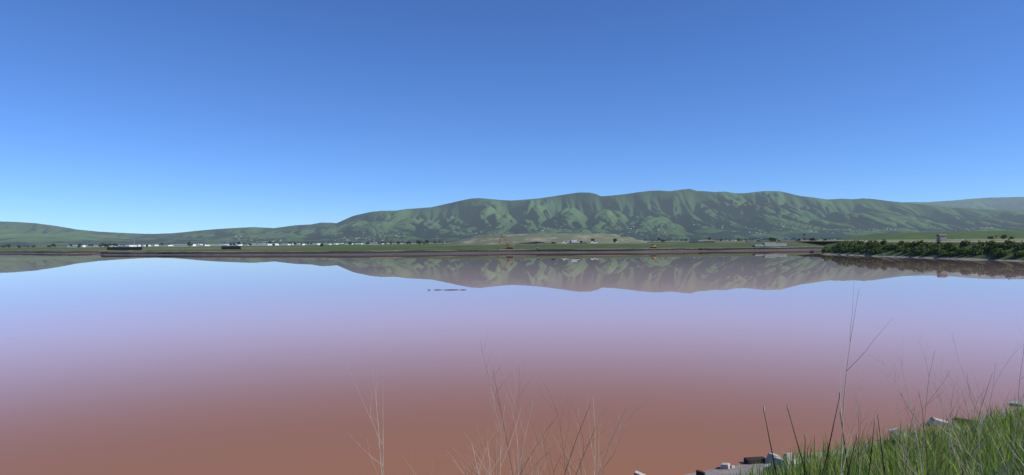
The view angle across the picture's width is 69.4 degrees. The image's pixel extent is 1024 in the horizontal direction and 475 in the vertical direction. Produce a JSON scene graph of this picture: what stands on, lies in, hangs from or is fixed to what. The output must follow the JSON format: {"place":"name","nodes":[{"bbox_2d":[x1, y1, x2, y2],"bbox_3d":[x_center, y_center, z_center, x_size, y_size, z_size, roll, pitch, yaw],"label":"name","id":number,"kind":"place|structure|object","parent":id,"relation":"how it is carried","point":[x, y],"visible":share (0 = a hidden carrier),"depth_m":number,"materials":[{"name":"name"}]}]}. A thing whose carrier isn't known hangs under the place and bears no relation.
{"place":"outdoors","nodes":[
{"label":"outdoors","id":0,"kind":"place"},
{"bbox_2d":[0,241,744,249],"bbox_3d":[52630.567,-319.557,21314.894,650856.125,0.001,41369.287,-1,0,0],"label":"flatland ground","id":1,"kind":"structure","parent":0,"point":[327,247],"depth_m":1581.26,"materials":[{"name":"soil"}]},
{"bbox_2d":[67,238,822,246],"bbox_3d":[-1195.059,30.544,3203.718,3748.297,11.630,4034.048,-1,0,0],"label":"town buildings","id":2,"kind":"structure","parent":1,"relation":"on","point":[788,240],"depth_m":3527.40,"materials":[{"name":"white"}]},
{"bbox_2d":[133,188,788,244],"bbox_3d":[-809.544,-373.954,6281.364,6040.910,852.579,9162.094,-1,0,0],"label":"pylons and radio masts","id":3,"kind":"object","parent":1,"relation":"on","point":[437,237],"visible":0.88,"depth_m":2198.96,"materials":[{"name":"silver metal"}]},
{"bbox_2d":[0,234,1013,247],"bbox_3d":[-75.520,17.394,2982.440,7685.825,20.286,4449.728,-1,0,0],"label":"trees","id":4,"kind":"object","parent":1,"relation":"on","point":[771,239],"visible":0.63,"depth_m":1864.19,"materials":[{"name":"green plant"}]},
{"bbox_2d":[449,233,646,243],"bbox_3d":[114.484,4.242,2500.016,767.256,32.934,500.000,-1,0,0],"label":"low hill","id":5,"kind":"structure","parent":1,"relation":"on","point":[559,238],"depth_m":2313.54,"materials":[{"name":"soil"}]},
{"bbox_2d":[0,241,834,254],"bbox_3d":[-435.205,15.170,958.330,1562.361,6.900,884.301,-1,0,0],"label":"levee","id":6,"kind":"structure","parent":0,"point":[601,248],"depth_m":574.01,"materials":[{"name":"brown soil"}]},
{"bbox_2d":[497,235,513,248],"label":"excavator","id":7,"kind":"object","parent":6,"relation":"on","point":[509,246],"visible":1,"depth_m":565.83,"materials":[{"name":"metal"}]},
{"bbox_2d":[752,243,786,246],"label":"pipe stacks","id":8,"kind":"object","parent":6,"relation":"on","point":[772,245],"visible":1,"depth_m":573.96,"materials":[{"name":"grey paint"}]},
{"bbox_2d":[0,250,1023,474],"bbox_3d":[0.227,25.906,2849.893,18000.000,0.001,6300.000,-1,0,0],"label":"pond water","id":9,"kind":"structure","parent":0,"point":[170,364],"depth_m":51.27,"materials":[{"name":"pink liquid"}]},
{"bbox_2d":[0,189,1023,246],"bbox_3d":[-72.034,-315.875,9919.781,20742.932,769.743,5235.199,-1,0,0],"label":"mountain range","id":10,"kind":"structure","parent":0,"point":[681,210],"depth_m":9643.52,"materials":[{"name":"green plant"}]},
{"bbox_2d":[232,221,1017,244],"bbox_3d":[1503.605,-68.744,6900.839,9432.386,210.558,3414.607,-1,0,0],"label":"foothill neighbourhoods","id":11,"kind":"object","parent":10,"relation":"on","point":[508,232],"visible":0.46,"depth_m":7738.20,"materials":[{"name":"white"}]},
{"bbox_2d":[0,0,1023,233],"label":"sky","id":12,"kind":"structure","parent":0,"point":[118,116],"materials":[{"name":"blue"}]},
{"bbox_2d":[668,239,1023,241],"bbox_3d":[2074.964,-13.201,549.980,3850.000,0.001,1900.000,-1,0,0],"label":"levee ground","id":13,"kind":"structure","parent":0,"point":[865,240],"depth_m":891.62,"materials":[{"name":"green soil"}]},
{"bbox_2d":[685,240,1023,474],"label":"levee","id":14,"kind":"structure","parent":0,"point":[894,253],"depth_m":261.54,"materials":[{"name":"green plant"}]},
{"bbox_2d":[333,287,1023,474],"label":"dry grass stalks","id":15,"kind":"object","parent":14,"relation":"on","point":[842,439],"visible":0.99,"depth_m":10.45,"materials":[{"name":"plant"}]},
{"bbox_2d":[634,401,1023,474],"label":"shore rubble","id":16,"kind":"object","parent":14,"relation":"on","point":[748,460],"visible":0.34,"depth_m":26.25,"materials":[{"name":"stone"}]},
{"bbox_2d":[727,398,1023,474],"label":"bank grass","id":17,"kind":"structure","parent":14,"relation":"on","point":[833,463],"depth_m":17.59,"materials":[{"name":"green plant"}]},
{"bbox_2d":[821,238,1023,257],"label":"bank shrubs","id":18,"kind":"object","parent":14,"relation":"on","point":[996,249],"visible":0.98,"depth_m":311.41,"materials":[{"name":"green plant"}]},
{"bbox_2d":[936,234,946,240],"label":"pump shed","id":19,"kind":"structure","parent":14,"relation":"on","point":[942,237],"depth_m":339.38,"materials":[{"name":"metal"}]},
{"bbox_2d":[837,230,1023,239],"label":"green embankment","id":20,"kind":"structure","parent":0,"point":[1017,234],"depth_m":1267.51,"materials":[{"name":"green plant"}]},
{"bbox_2d":[904,197,1023,210],"bbox_3d":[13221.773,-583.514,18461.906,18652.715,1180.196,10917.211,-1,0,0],"label":"distant mountain","id":21,"kind":"structure","parent":0,"point":[1008,203],"depth_m":20371.67,"materials":[{"name":"green plant"}]}
]}

